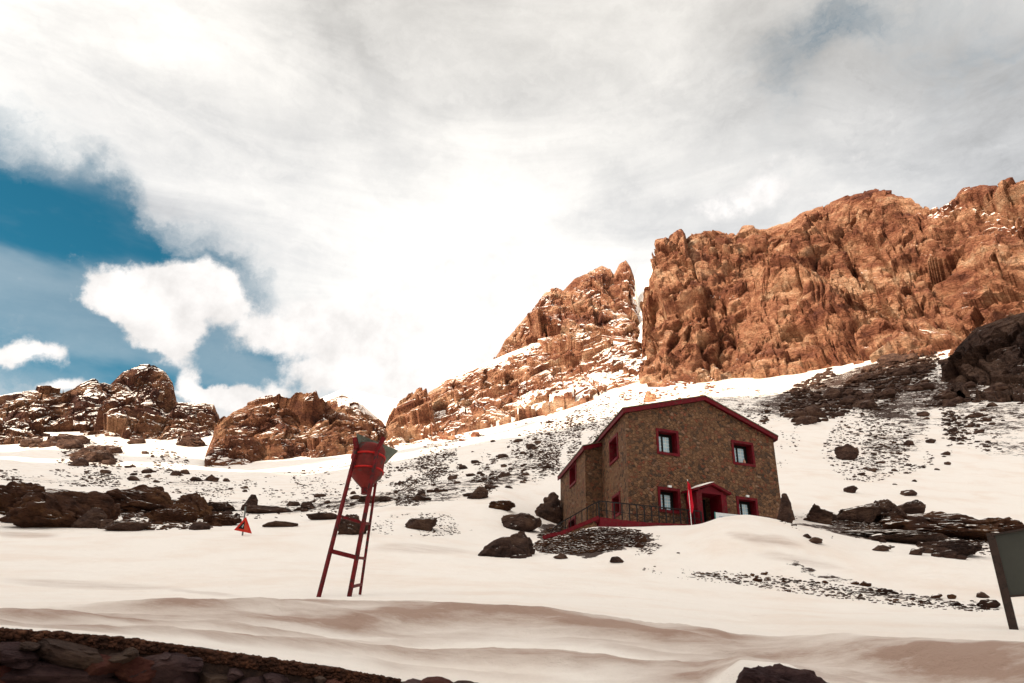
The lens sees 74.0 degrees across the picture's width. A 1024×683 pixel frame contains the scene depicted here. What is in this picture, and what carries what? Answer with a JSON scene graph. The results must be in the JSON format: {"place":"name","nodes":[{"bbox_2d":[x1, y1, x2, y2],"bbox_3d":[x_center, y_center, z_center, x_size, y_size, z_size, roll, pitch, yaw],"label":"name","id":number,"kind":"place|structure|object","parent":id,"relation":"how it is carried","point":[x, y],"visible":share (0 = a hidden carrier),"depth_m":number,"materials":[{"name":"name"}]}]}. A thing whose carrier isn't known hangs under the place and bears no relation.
{"place":"outdoors","nodes":[
{"label":"outdoors","id":0,"kind":"place"},
{"bbox_2d":[0,364,181,444],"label":"peak","id":1,"kind":"structure","parent":0,"point":[140,401],"depth_m":412.70,"materials":[{"name":"brown stone"}]},
{"bbox_2d":[131,437,145,443],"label":"rock","id":2,"kind":"object","parent":1,"relation":"on","point":[137,440],"visible":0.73,"depth_m":354.92,"materials":[{"name":"stone"}]},
{"bbox_2d":[154,402,219,441],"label":"crag","id":3,"kind":"structure","parent":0,"point":[200,420],"depth_m":396.12,"materials":[{"name":"brown stone"}]},
{"bbox_2d":[204,391,396,468],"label":"knoll","id":4,"kind":"structure","parent":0,"point":[281,427],"depth_m":285.86,"materials":[{"name":"brown stone"}]},
{"bbox_2d":[0,263,1023,682],"bbox_3d":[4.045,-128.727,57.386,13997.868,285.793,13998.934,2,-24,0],"label":"snow ground","id":5,"kind":"structure","parent":0,"point":[452,607],"depth_m":21.60,"materials":[{"name":"white snow"}]},
{"bbox_2d":[0,481,45,512],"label":"boulder","id":6,"kind":"object","parent":5,"relation":"on","point":[12,493],"visible":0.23,"depth_m":36.75,"materials":[{"name":"brown stone"}]},
{"bbox_2d":[19,438,42,447],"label":"rock","id":7,"kind":"object","parent":5,"relation":"on","point":[26,442],"visible":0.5,"depth_m":297.09,"materials":[{"name":"stone"}]},
{"bbox_2d":[0,491,86,527],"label":"boulder","id":8,"kind":"object","parent":5,"relation":"on","point":[47,509],"visible":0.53,"depth_m":31.92,"materials":[{"name":"brown stone"}]},
{"bbox_2d":[36,439,56,447],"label":"rock","id":9,"kind":"object","parent":5,"relation":"on","point":[48,443],"visible":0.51,"depth_m":282.73,"materials":[{"name":"stone"}]},
{"bbox_2d":[45,488,84,492],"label":"boulder","id":10,"kind":"object","parent":5,"relation":"on","point":[49,490],"visible":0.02,"depth_m":49.58,"materials":[{"name":"stone"}]},
{"bbox_2d":[58,433,75,439],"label":"rock","id":11,"kind":"object","parent":5,"relation":"on","point":[67,436],"visible":0.25,"depth_m":326.12,"materials":[{"name":"stone"}]},
{"bbox_2d":[56,439,83,448],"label":"rock","id":12,"kind":"object","parent":5,"relation":"on","point":[70,444],"visible":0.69,"depth_m":274.59,"materials":[{"name":"stone"}]},
{"bbox_2d":[68,458,88,465],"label":"boulder","id":13,"kind":"object","parent":5,"relation":"on","point":[80,461],"visible":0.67,"depth_m":131.05,"materials":[{"name":"stone"}]},
{"bbox_2d":[74,435,89,443],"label":"rock","id":14,"kind":"object","parent":5,"relation":"on","point":[83,439],"visible":0.42,"depth_m":332.84,"materials":[{"name":"stone"}]},
{"bbox_2d":[70,507,106,527],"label":"boulder","id":15,"kind":"object","parent":5,"relation":"on","point":[91,517],"visible":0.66,"depth_m":32.43,"materials":[{"name":"stone"}]},
{"bbox_2d":[61,491,120,519],"bbox_3d":[-22.151,8.930,35.264,3.311,2.129,2.781,19,-36,-33],"label":"boulder","id":16,"kind":"object","parent":5,"relation":"on","point":[87,501],"visible":0.34,"depth_m":35.01,"materials":[{"name":"brown stone"}]},
{"bbox_2d":[68,447,116,462],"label":"boulder","id":17,"kind":"object","parent":5,"relation":"on","point":[91,455],"visible":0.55,"depth_m":149.32,"materials":[{"name":"stone"}]},
{"bbox_2d":[97,519,113,528],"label":"boulder","id":18,"kind":"object","parent":5,"relation":"on","point":[101,524],"visible":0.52,"depth_m":32.10,"materials":[{"name":"stone"}]},
{"bbox_2d":[105,445,122,452],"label":"rock","id":19,"kind":"object","parent":5,"relation":"on","point":[113,449],"visible":0.57,"depth_m":269.94,"materials":[{"name":"stone"}]},
{"bbox_2d":[103,521,149,530],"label":"boulder","id":20,"kind":"object","parent":5,"relation":"on","point":[126,526],"visible":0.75,"depth_m":31.18,"materials":[{"name":"stone"}]},
{"bbox_2d":[105,488,160,512],"bbox_3d":[-26.863,11.230,46.560,5.504,2.145,4.623,11,-20,-21],"label":"boulder","id":21,"kind":"object","parent":5,"relation":"on","point":[127,504],"visible":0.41,"depth_m":45.17,"materials":[{"name":"brown stone"}]},
{"bbox_2d":[118,484,173,508],"bbox_3d":[-25.215,11.053,46.821,3.178,2.442,3.103,1,-24,2],"label":"boulder","id":22,"kind":"object","parent":5,"relation":"on","point":[158,495],"visible":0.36,"depth_m":46.57,"materials":[{"name":"brown stone"}]},
{"bbox_2d":[146,503,198,522],"bbox_3d":[-19.300,9.976,38.985,2.187,1.530,2.335,-10,-26,24],"label":"boulder","id":23,"kind":"object","parent":5,"relation":"on","point":[181,512],"visible":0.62,"depth_m":38.55,"materials":[{"name":"brown stone"}]},
{"bbox_2d":[175,436,207,446],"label":"boulder","id":24,"kind":"object","parent":5,"relation":"on","point":[187,441],"visible":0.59,"depth_m":321.45,"materials":[{"name":"stone"}]},
{"bbox_2d":[176,492,212,518],"bbox_3d":[-20.584,10.922,44.091,2.158,2.312,2.890,-7,-25,19],"label":"boulder","id":25,"kind":"object","parent":5,"relation":"on","point":[197,502],"visible":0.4,"depth_m":43.68,"materials":[{"name":"brown stone"}]},
{"bbox_2d":[189,522,210,529],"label":"boulder","id":26,"kind":"object","parent":5,"relation":"on","point":[199,526],"visible":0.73,"depth_m":32.40,"materials":[{"name":"stone"}]},
{"bbox_2d":[203,474,218,481],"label":"rock","id":27,"kind":"object","parent":5,"relation":"on","point":[211,478],"visible":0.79,"depth_m":85.66,"materials":[{"name":"stone"}]},
{"bbox_2d":[207,501,236,511],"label":"boulder","id":28,"kind":"object","parent":5,"relation":"on","point":[220,506],"visible":0.34,"depth_m":49.77,"materials":[{"name":"stone"}]},
{"bbox_2d":[203,514,241,525],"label":"boulder","id":29,"kind":"object","parent":5,"relation":"on","point":[222,519],"visible":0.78,"depth_m":36.04,"materials":[{"name":"brown stone"}]},
{"bbox_2d":[0,638,476,682],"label":"dry stone wall","id":30,"kind":"structure","parent":5,"relation":"on","point":[62,661],"depth_m":3.85,"materials":[{"name":"brown stone"}]},
{"bbox_2d":[0,627,401,682],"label":"soil","id":31,"kind":"structure","parent":30,"relation":"on","point":[246,661],"depth_m":4.19,"materials":[{"name":"brown soil"}]},
{"bbox_2d":[234,506,251,535],"bbox_3d":[-11.816,8.025,29.879,0.211,1.551,1.027,-9,-26,22],"label":"warning sign","id":32,"kind":"object","parent":5,"relation":"on","point":[243,526],"visible":0.86,"depth_m":29.84,"materials":[{"name":"red metal"}]},
{"bbox_2d":[244,494,257,504],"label":"boulder","id":33,"kind":"object","parent":5,"relation":"on","point":[252,499],"visible":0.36,"depth_m":51.76,"materials":[{"name":"stone"}]},
{"bbox_2d":[246,505,292,513],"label":"boulder","id":34,"kind":"object","parent":5,"relation":"on","point":[259,509],"visible":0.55,"depth_m":48.07,"materials":[{"name":"stone"}]},
{"bbox_2d":[262,521,297,526],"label":"boulder","id":35,"kind":"object","parent":5,"relation":"on","point":[279,524],"visible":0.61,"depth_m":34.67,"materials":[{"name":"stone"}]},
{"bbox_2d":[300,501,315,508],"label":"rock","id":36,"kind":"object","parent":5,"relation":"on","point":[307,505],"visible":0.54,"depth_m":50.97,"materials":[{"name":"stone"}]},
{"bbox_2d":[306,512,336,519],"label":"boulder","id":37,"kind":"object","parent":5,"relation":"on","point":[322,516],"visible":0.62,"depth_m":40.31,"materials":[{"name":"stone"}]},
{"bbox_2d":[337,514,366,534],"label":"boulder","id":38,"kind":"object","parent":5,"relation":"on","point":[347,527],"visible":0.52,"depth_m":30.16,"materials":[{"name":"stone"}]},
{"bbox_2d":[316,433,397,596],"bbox_3d":[-2.837,3.398,12.980,0.776,3.197,1.618,-3,-24,10],"label":"tank stand","id":39,"kind":"object","parent":5,"relation":"on","point":[370,458],"visible":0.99,"depth_m":13.05,"materials":[{"name":"red paint"}]},
{"bbox_2d":[359,495,393,502],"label":"boulder","id":40,"kind":"object","parent":5,"relation":"on","point":[362,498],"visible":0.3,"depth_m":52.01,"materials":[{"name":"stone"}]},
{"bbox_2d":[405,517,436,530],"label":"boulder","id":41,"kind":"object","parent":5,"relation":"on","point":[427,524],"visible":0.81,"depth_m":34.22,"materials":[{"name":"stone"}]},
{"bbox_2d":[411,494,431,500],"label":"boulder","id":42,"kind":"object","parent":5,"relation":"on","point":[420,497],"visible":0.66,"depth_m":50.01,"materials":[{"name":"stone"}]},
{"bbox_2d":[467,486,487,498],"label":"boulder","id":43,"kind":"object","parent":5,"relation":"on","point":[479,492],"visible":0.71,"depth_m":50.40,"materials":[{"name":"stone"}]},
{"bbox_2d":[0,491,990,611],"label":"rubble","id":44,"kind":"object","parent":5,"relation":"on","point":[592,535],"visible":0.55,"depth_m":28.87,"materials":[{"name":"brown stone"}]},
{"bbox_2d":[489,500,515,510],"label":"boulder","id":45,"kind":"object","parent":5,"relation":"on","point":[505,505],"visible":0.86,"depth_m":44.49,"materials":[{"name":"brown stone"}]},
{"bbox_2d":[478,530,534,558],"bbox_3d":[-0.101,8.528,27.966,2.142,1.549,2.805,-4,-24,13],"label":"boulder","id":46,"kind":"object","parent":5,"relation":"on","point":[519,545],"visible":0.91,"depth_m":27.23,"materials":[{"name":"stone"}]},
{"bbox_2d":[0,351,1023,610],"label":"scree","id":47,"kind":"structure","parent":5,"relation":"on","point":[834,407],"depth_m":102.27,"materials":[{"name":"stone"}]},
{"bbox_2d":[501,513,541,531],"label":"boulder","id":48,"kind":"object","parent":5,"relation":"on","point":[526,522],"visible":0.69,"depth_m":38.51,"materials":[{"name":"stone"}]},
{"bbox_2d":[535,492,561,523],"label":"boulder","id":49,"kind":"object","parent":5,"relation":"on","point":[549,509],"visible":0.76,"depth_m":47.50,"materials":[{"name":"stone"}]},
{"bbox_2d":[420,383,759,451],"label":"orange scree","id":50,"kind":"structure","parent":5,"relation":"on","point":[707,386],"depth_m":209.59,"materials":[{"name":"stone"}]},
{"bbox_2d":[610,556,623,562],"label":"boulder","id":51,"kind":"object","parent":5,"relation":"on","point":[615,559],"visible":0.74,"depth_m":24.71,"materials":[{"name":"stone"}]},
{"bbox_2d":[542,516,693,538],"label":"terrace","id":52,"kind":"structure","parent":5,"relation":"on","point":[597,521],"depth_m":33.18,"materials":[{"name":"red paint"}]},
{"bbox_2d":[550,500,701,536],"bbox_3d":[6.006,8.990,33.906,8.134,1.774,1.231,6,-24,-10],"label":"railing","id":53,"kind":"object","parent":52,"relation":"on","point":[637,514],"visible":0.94,"depth_m":33.98,"materials":[{"name":"metal"}]},
{"bbox_2d":[634,535,646,542],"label":"rock","id":54,"kind":"object","parent":5,"relation":"on","point":[640,539],"visible":0.81,"depth_m":27.71,"materials":[{"name":"brown stone"}]},
{"bbox_2d":[643,391,655,401],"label":"boulder","id":55,"kind":"object","parent":5,"relation":"on","point":[649,397],"visible":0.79,"depth_m":189.45,"materials":[{"name":"orange stone"}]},
{"bbox_2d":[557,395,780,527],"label":"stone house","id":56,"kind":"structure","parent":5,"relation":"on","point":[659,454],"depth_m":38.44,"materials":[{"name":"brown stone"}]},
{"bbox_2d":[569,461,575,488],"bbox_3d":[4.212,8.810,44.870,0.510,1.413,2.151,4,-24,-5],"label":"window","id":57,"kind":"structure","parent":56,"relation":"in","point":[572,470],"depth_m":45.63,"materials":[{"name":"red paint"}]},
{"bbox_2d":[609,433,618,465],"bbox_3d":[6.051,6.239,39.172,0.510,1.485,1.921,4,-24,-5],"label":"window","id":58,"kind":"structure","parent":56,"relation":"in","point":[613,442],"depth_m":39.83,"materials":[{"name":"red paint"}]},
{"bbox_2d":[612,491,620,518],"bbox_3d":[5.983,9.091,37.694,0.510,1.260,1.704,4,-24,-5],"label":"window","id":59,"kind":"structure","parent":56,"relation":"in","point":[615,498],"depth_m":38.21,"materials":[{"name":"red paint"}]},
{"bbox_2d":[656,428,679,456],"bbox_3d":[8.544,5.660,37.831,1.469,1.455,0.525,11,-25,-20],"label":"window","id":60,"kind":"structure","parent":56,"relation":"in","point":[667,441],"depth_m":37.98,"materials":[{"name":"red paint"}]},
{"bbox_2d":[657,486,681,513],"bbox_3d":[8.326,8.554,36.497,1.402,1.337,0.525,11,-25,-20],"label":"window","id":61,"kind":"structure","parent":56,"relation":"in","point":[667,497],"depth_m":36.65,"materials":[{"name":"red paint"}]},
{"bbox_2d":[731,440,755,466],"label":"window","id":62,"kind":"structure","parent":56,"relation":"in","point":[741,450],"depth_m":39.73,"materials":[{"name":"red paint"}]},
{"bbox_2d":[736,496,758,515],"bbox_3d":[13.107,9.595,38.178,1.454,1.606,0.525,11,-25,-20],"label":"window","id":63,"kind":"structure","parent":56,"relation":"in","point":[745,505],"depth_m":38.43,"materials":[{"name":"red paint"}]},
{"bbox_2d":[687,479,693,524],"bbox_3d":[9.167,8.354,34.839,0.427,2.554,0.208,9,-25,-15],"label":"flag","id":64,"kind":"object","parent":5,"relation":"on","point":[690,499],"visible":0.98,"depth_m":34.93,"materials":[{"name":"red fabric"}]},
{"bbox_2d":[714,512,735,518],"bbox_3d":[11.134,9.264,35.006,1.688,0.820,0.072,11,-26,-21],"label":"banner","id":65,"kind":"object","parent":5,"relation":"on","point":[718,515],"visible":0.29,"depth_m":34.97,"materials":[{"name":"white fabric"}]},
{"bbox_2d":[736,663,826,682],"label":"boulder","id":66,"kind":"object","parent":5,"relation":"on","point":[778,673],"visible":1,"depth_m":4.14,"materials":[{"name":"stone"}]},
{"bbox_2d":[777,493,794,522],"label":"boulder","id":67,"kind":"object","parent":5,"relation":"on","point":[785,513],"visible":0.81,"depth_m":30.54,"materials":[{"name":"stone"}]},
{"bbox_2d":[783,408,806,417],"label":"rock","id":68,"kind":"object","parent":5,"relation":"on","point":[797,412],"visible":0.6,"depth_m":110.11,"materials":[{"name":"stone"}]},
{"bbox_2d":[791,416,816,423],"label":"rock","id":69,"kind":"object","parent":5,"relation":"on","point":[807,419],"visible":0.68,"depth_m":102.94,"materials":[{"name":"stone"}]},
{"bbox_2d":[803,405,826,415],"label":"rock","id":70,"kind":"object","parent":5,"relation":"on","point":[812,410],"visible":0.49,"depth_m":112.08,"materials":[{"name":"stone"}]},
{"bbox_2d":[809,537,822,543],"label":"rock","id":71,"kind":"object","parent":5,"relation":"on","point":[816,540],"visible":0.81,"depth_m":26.55,"materials":[{"name":"stone"}]},
{"bbox_2d":[803,503,832,524],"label":"boulder","id":72,"kind":"object","parent":5,"relation":"on","point":[817,514],"visible":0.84,"depth_m":39.56,"materials":[{"name":"stone"}]},
{"bbox_2d":[822,387,843,398],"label":"rock","id":73,"kind":"object","parent":5,"relation":"on","point":[833,393],"visible":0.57,"depth_m":144.69,"materials":[{"name":"stone"}]},
{"bbox_2d":[834,444,858,459],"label":"boulder","id":74,"kind":"object","parent":5,"relation":"on","point":[847,452],"visible":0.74,"depth_m":73.53,"materials":[{"name":"stone"}]},
{"bbox_2d":[839,395,857,404],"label":"rock","id":75,"kind":"object","parent":5,"relation":"on","point":[848,399],"visible":0.44,"depth_m":125.19,"materials":[{"name":"stone"}]},
{"bbox_2d":[843,485,857,492],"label":"boulder","id":76,"kind":"object","parent":5,"relation":"on","point":[851,489],"visible":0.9,"depth_m":54.37,"materials":[{"name":"stone"}]},
{"bbox_2d":[845,375,865,383],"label":"rock","id":77,"kind":"object","parent":5,"relation":"on","point":[858,378],"visible":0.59,"depth_m":169.16,"materials":[{"name":"stone"}]},
{"bbox_2d":[836,503,881,523],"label":"boulder","id":78,"kind":"object","parent":5,"relation":"on","point":[868,513],"visible":0.69,"depth_m":41.14,"materials":[{"name":"stone"}]},
{"bbox_2d":[852,399,877,408],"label":"rock","id":79,"kind":"object","parent":5,"relation":"on","point":[868,404],"visible":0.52,"depth_m":121.00,"materials":[{"name":"stone"}]},
{"bbox_2d":[860,393,875,399],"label":"rock","id":80,"kind":"object","parent":5,"relation":"on","point":[871,396],"visible":0.74,"depth_m":134.93,"materials":[{"name":"stone"}]},
{"bbox_2d":[860,365,875,372],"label":"rock","id":81,"kind":"object","parent":5,"relation":"on","point":[868,368],"visible":0.7,"depth_m":186.22,"materials":[{"name":"stone"}]},
{"bbox_2d":[839,529,920,536],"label":"boulder","id":82,"kind":"object","parent":5,"relation":"on","point":[864,533],"visible":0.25,"depth_m":35.01,"materials":[{"name":"stone"}]},
{"bbox_2d":[872,545,888,550],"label":"rock","id":83,"kind":"object","parent":5,"relation":"on","point":[881,548],"visible":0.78,"depth_m":26.80,"materials":[{"name":"stone"}]},
{"bbox_2d":[876,388,895,398],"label":"rock","id":84,"kind":"object","parent":5,"relation":"on","point":[889,392],"visible":0.66,"depth_m":138.27,"materials":[{"name":"stone"}]},
{"bbox_2d":[874,499,906,519],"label":"boulder","id":85,"kind":"object","parent":5,"relation":"on","point":[889,508],"visible":0.44,"depth_m":41.62,"materials":[{"name":"stone"}]},
{"bbox_2d":[885,367,916,376],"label":"rock","id":86,"kind":"object","parent":5,"relation":"on","point":[900,371],"visible":0.62,"depth_m":165.22,"materials":[{"name":"stone"}]},
{"bbox_2d":[900,490,916,495],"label":"boulder","id":87,"kind":"object","parent":5,"relation":"on","point":[909,493],"visible":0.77,"depth_m":53.83,"materials":[{"name":"stone"}]},
{"bbox_2d":[873,531,948,543],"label":"boulder","id":88,"kind":"object","parent":5,"relation":"on","point":[909,537],"visible":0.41,"depth_m":32.54,"materials":[{"name":"stone"}]},
{"bbox_2d":[897,499,925,513],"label":"boulder","id":89,"kind":"object","parent":5,"relation":"on","point":[915,506],"visible":0.62,"depth_m":45.76,"materials":[{"name":"stone"}]},
{"bbox_2d":[904,384,923,391],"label":"rock","id":90,"kind":"object","parent":5,"relation":"on","point":[917,387],"visible":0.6,"depth_m":143.61,"materials":[{"name":"stone"}]},
{"bbox_2d":[909,547,924,554],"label":"rock","id":91,"kind":"object","parent":5,"relation":"on","point":[917,551],"visible":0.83,"depth_m":25.96,"materials":[{"name":"stone"}]},
{"bbox_2d":[905,381,934,389],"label":"rock","id":92,"kind":"object","parent":5,"relation":"on","point":[926,385],"visible":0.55,"depth_m":143.55,"materials":[{"name":"stone"}]},
{"bbox_2d":[878,511,998,540],"bbox_3d":[25.033,10.962,39.900,7.508,2.165,5.678,-1,-24,6],"label":"boulder","id":93,"kind":"object","parent":5,"relation":"on","point":[955,525],"visible":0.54,"depth_m":38.37,"materials":[{"name":"brown stone"}]},
{"bbox_2d":[932,390,955,398],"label":"rock","id":94,"kind":"object","parent":5,"relation":"on","point":[949,394],"visible":0.59,"depth_m":128.26,"materials":[{"name":"stone"}]},
{"bbox_2d":[939,550,957,558],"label":"rock","id":95,"kind":"object","parent":5,"relation":"on","point":[951,554],"visible":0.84,"depth_m":25.46,"materials":[{"name":"stone"}]},
{"bbox_2d":[917,539,981,555],"bbox_3d":[17.310,8.290,26.878,2.196,0.829,1.844,-16,-30,35],"label":"boulder","id":96,"kind":"object","parent":5,"relation":"on","point":[963,547],"visible":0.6,"depth_m":26.33,"materials":[{"name":"stone"}]},
{"bbox_2d":[950,397,964,403],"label":"rock","id":97,"kind":"object","parent":5,"relation":"on","point":[958,400],"visible":0.7,"depth_m":124.79,"materials":[{"name":"stone"}]},
{"bbox_2d":[941,312,1023,402],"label":"shaded buttress","id":98,"kind":"structure","parent":5,"relation":"on","point":[990,354],"depth_m":145.79,"materials":[{"name":"black stone"}]},
{"bbox_2d":[983,382,1007,390],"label":"rock","id":99,"kind":"object","parent":98,"relation":"on","point":[999,386],"visible":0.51,"depth_m":132.04,"materials":[{"name":"stone"}]},
{"bbox_2d":[976,599,1000,607],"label":"boulder","id":100,"kind":"object","parent":5,"relation":"on","point":[989,603],"visible":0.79,"depth_m":17.73,"materials":[{"name":"brown stone"}]},
{"bbox_2d":[981,517,1023,531],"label":"boulder","id":101,"kind":"object","parent":5,"relation":"on","point":[1005,524],"visible":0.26,"depth_m":37.63,"materials":[{"name":"brown stone"}]},
{"bbox_2d":[986,528,1023,629],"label":"signboard","id":102,"kind":"object","parent":5,"relation":"on","point":[1007,550],"visible":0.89,"depth_m":7.10},
{"bbox_2d":[0,0,1023,417],"label":"sky","id":103,"kind":"structure","parent":0,"point":[242,201],"materials":[{"name":"white"}]},
{"bbox_2d":[384,331,644,445],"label":"ridge","id":104,"kind":"structure","parent":0,"point":[550,375],"depth_m":308.41,"materials":[{"name":"brown stone"}]},
{"bbox_2d":[488,260,639,384],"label":"spire massif","id":105,"kind":"structure","parent":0,"point":[603,300],"depth_m":411.30,"materials":[{"name":"brown stone"}]},
{"bbox_2d":[638,177,1023,386],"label":"great cliff","id":106,"kind":"structure","parent":0,"point":[874,275],"depth_m":265.33,"materials":[{"name":"brown stone"}]},
{"bbox_2d":[879,353,908,365],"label":"rock","id":107,"kind":"object","parent":106,"relation":"on","point":[891,358],"visible":0.56,"depth_m":195.60,"materials":[{"name":"stone"}]},
{"bbox_2d":[902,353,918,359],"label":"rock","id":108,"kind":"object","parent":106,"relation":"on","point":[913,356],"visible":0.42,"depth_m":195.49,"materials":[{"name":"stone"}]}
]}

